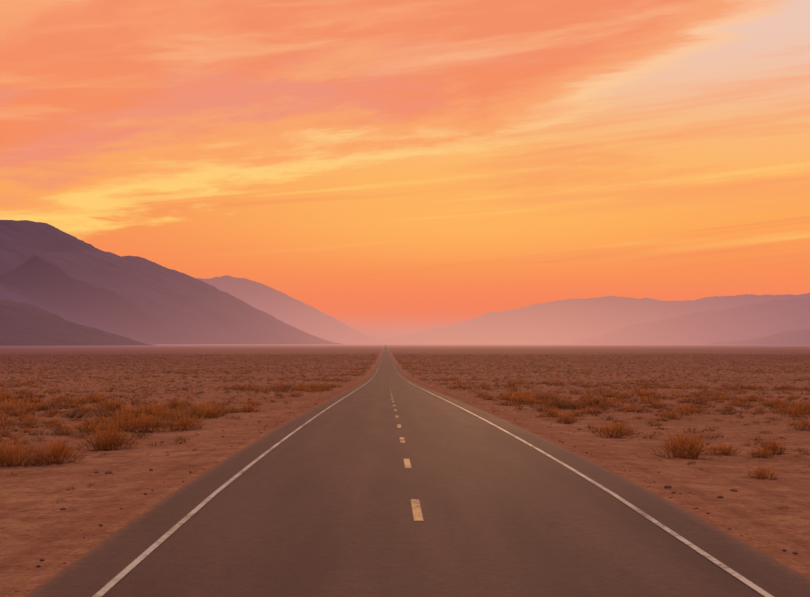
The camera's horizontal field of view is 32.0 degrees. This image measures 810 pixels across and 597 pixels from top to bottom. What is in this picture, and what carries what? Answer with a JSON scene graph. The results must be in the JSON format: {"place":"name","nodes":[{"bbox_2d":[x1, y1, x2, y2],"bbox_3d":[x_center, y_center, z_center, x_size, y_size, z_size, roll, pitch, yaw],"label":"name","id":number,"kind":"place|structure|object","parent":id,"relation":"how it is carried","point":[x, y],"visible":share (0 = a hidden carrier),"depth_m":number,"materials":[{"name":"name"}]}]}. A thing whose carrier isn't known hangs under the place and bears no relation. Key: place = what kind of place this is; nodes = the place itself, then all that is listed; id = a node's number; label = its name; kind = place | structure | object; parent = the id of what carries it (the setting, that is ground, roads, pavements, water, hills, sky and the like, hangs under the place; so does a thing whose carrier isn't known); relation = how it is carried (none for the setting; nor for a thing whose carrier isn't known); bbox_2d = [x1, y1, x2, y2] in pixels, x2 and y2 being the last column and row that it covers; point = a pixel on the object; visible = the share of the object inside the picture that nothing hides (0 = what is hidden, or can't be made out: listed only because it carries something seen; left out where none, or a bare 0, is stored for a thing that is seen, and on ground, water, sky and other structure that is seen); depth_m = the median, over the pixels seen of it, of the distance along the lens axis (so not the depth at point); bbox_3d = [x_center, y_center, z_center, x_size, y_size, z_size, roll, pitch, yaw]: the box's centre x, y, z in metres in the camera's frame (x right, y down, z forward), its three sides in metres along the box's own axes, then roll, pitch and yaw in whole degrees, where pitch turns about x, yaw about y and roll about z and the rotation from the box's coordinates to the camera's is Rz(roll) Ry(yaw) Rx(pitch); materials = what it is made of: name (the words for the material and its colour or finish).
{"place":"outdoors","nodes":[
{"label":"outdoors","id":0,"kind":"place"},
{"bbox_2d":[0,300,150,345],"bbox_3d":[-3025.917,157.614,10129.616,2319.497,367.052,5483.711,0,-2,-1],"label":"foothill","id":1,"kind":"structure","parent":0,"point":[24,324],"depth_m":9970.64,"materials":[{"name":"stone"}]},
{"bbox_2d":[0,220,240,343],"bbox_3d":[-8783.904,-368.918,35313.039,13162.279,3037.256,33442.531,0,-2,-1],"label":"mountain","id":2,"kind":"structure","parent":0,"point":[54,290],"depth_m":29367.20,"materials":[{"name":"stone"}]},
{"bbox_2d":[0,250,340,343],"bbox_3d":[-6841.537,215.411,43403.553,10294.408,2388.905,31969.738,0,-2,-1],"label":"mountain","id":3,"kind":"structure","parent":0,"point":[171,299],"depth_m":30605.00,"materials":[{"name":"stone"}]},
{"bbox_2d":[196,275,392,343],"bbox_3d":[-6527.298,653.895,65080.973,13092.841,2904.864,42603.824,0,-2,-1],"label":"mountain","id":4,"kind":"structure","parent":0,"point":[291,311],"depth_m":56919.41,"materials":[{"name":"stone"}]},
{"bbox_2d":[0,344,809,596],"bbox_3d":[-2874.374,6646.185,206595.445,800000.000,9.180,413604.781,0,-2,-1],"label":"ground","id":5,"kind":"structure","parent":0,"point":[42,525],"depth_m":54.08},
{"bbox_2d":[0,402,790,479],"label":"desert shrubs","id":6,"kind":"object","parent":5,"relation":"on","point":[121,426],"visible":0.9,"depth_m":39.10,"materials":[{"name":"brown plant"}]},
{"bbox_2d":[0,389,809,439],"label":"bush tufts","id":7,"kind":"object","parent":5,"relation":"on","point":[154,409],"visible":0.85,"depth_m":77.82,"materials":[{"name":"brown plant"}]},
{"bbox_2d":[0,354,809,373],"bbox_3d":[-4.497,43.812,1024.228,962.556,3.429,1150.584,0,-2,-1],"label":"scrub bush","id":8,"kind":"object","parent":5,"relation":"on","point":[429,366],"visible":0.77,"depth_m":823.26,"materials":[{"name":"brown plant"}]},
{"bbox_2d":[0,394,809,476],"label":"scrub bush","id":9,"kind":"object","parent":5,"relation":"on","point":[55,433],"visible":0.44,"depth_m":63.30,"materials":[{"name":"brown plant"}]},
{"bbox_2d":[0,372,809,396],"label":"scrub bush","id":10,"kind":"object","parent":5,"relation":"on","point":[280,394],"visible":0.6,"depth_m":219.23,"materials":[{"name":"brown plant"}]},
{"bbox_2d":[15,403,797,591],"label":"shoulder stones","id":11,"kind":"object","parent":5,"relation":"on","point":[665,486],"visible":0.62,"depth_m":26.81,"materials":[{"name":"brown stone"}]},
{"bbox_2d":[56,384,787,509],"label":"stones","id":12,"kind":"object","parent":5,"relation":"on","point":[701,469],"visible":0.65,"depth_m":38.47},
{"bbox_2d":[0,0,809,337],"label":"sky","id":13,"kind":"structure","parent":0,"point":[386,168],"materials":[{"name":"orange"}]},
{"bbox_2d":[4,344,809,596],"bbox_3d":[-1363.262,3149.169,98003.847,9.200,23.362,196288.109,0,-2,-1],"label":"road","id":14,"kind":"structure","parent":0,"point":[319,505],"depth_m":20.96,"materials":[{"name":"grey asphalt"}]},
{"bbox_2d":[385,347,423,520],"bbox_3d":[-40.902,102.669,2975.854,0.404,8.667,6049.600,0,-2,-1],"label":"road centre dashes","id":15,"kind":"object","parent":14,"relation":"on","point":[417,513],"visible":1,"depth_m":24.08,"materials":[{"name":"yellow paint"}]},
{"bbox_2d":[91,346,774,596],"bbox_3d":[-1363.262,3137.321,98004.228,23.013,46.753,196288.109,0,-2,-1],"label":"road edge lines","id":16,"kind":"structure","parent":14,"relation":"on","point":[115,580],"depth_m":21.02,"materials":[{"name":"white paint"}]},
{"bbox_2d":[380,293,809,343],"bbox_3d":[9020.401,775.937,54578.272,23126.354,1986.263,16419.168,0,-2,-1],"label":"mountain","id":17,"kind":"structure","parent":0,"point":[567,321],"depth_m":55619.70,"materials":[{"name":"stone"}]},
{"bbox_2d":[569,299,809,343],"bbox_3d":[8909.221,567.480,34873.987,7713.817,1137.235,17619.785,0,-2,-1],"label":"mountain","id":18,"kind":"structure","parent":0,"point":[754,320],"depth_m":34019.18,"materials":[{"name":"stone"}]},
{"bbox_2d":[706,329,809,344],"bbox_3d":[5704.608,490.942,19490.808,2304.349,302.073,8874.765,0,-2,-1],"label":"foothill","id":19,"kind":"structure","parent":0,"point":[796,337],"depth_m":19513.65,"materials":[{"name":"stone"}]}
]}

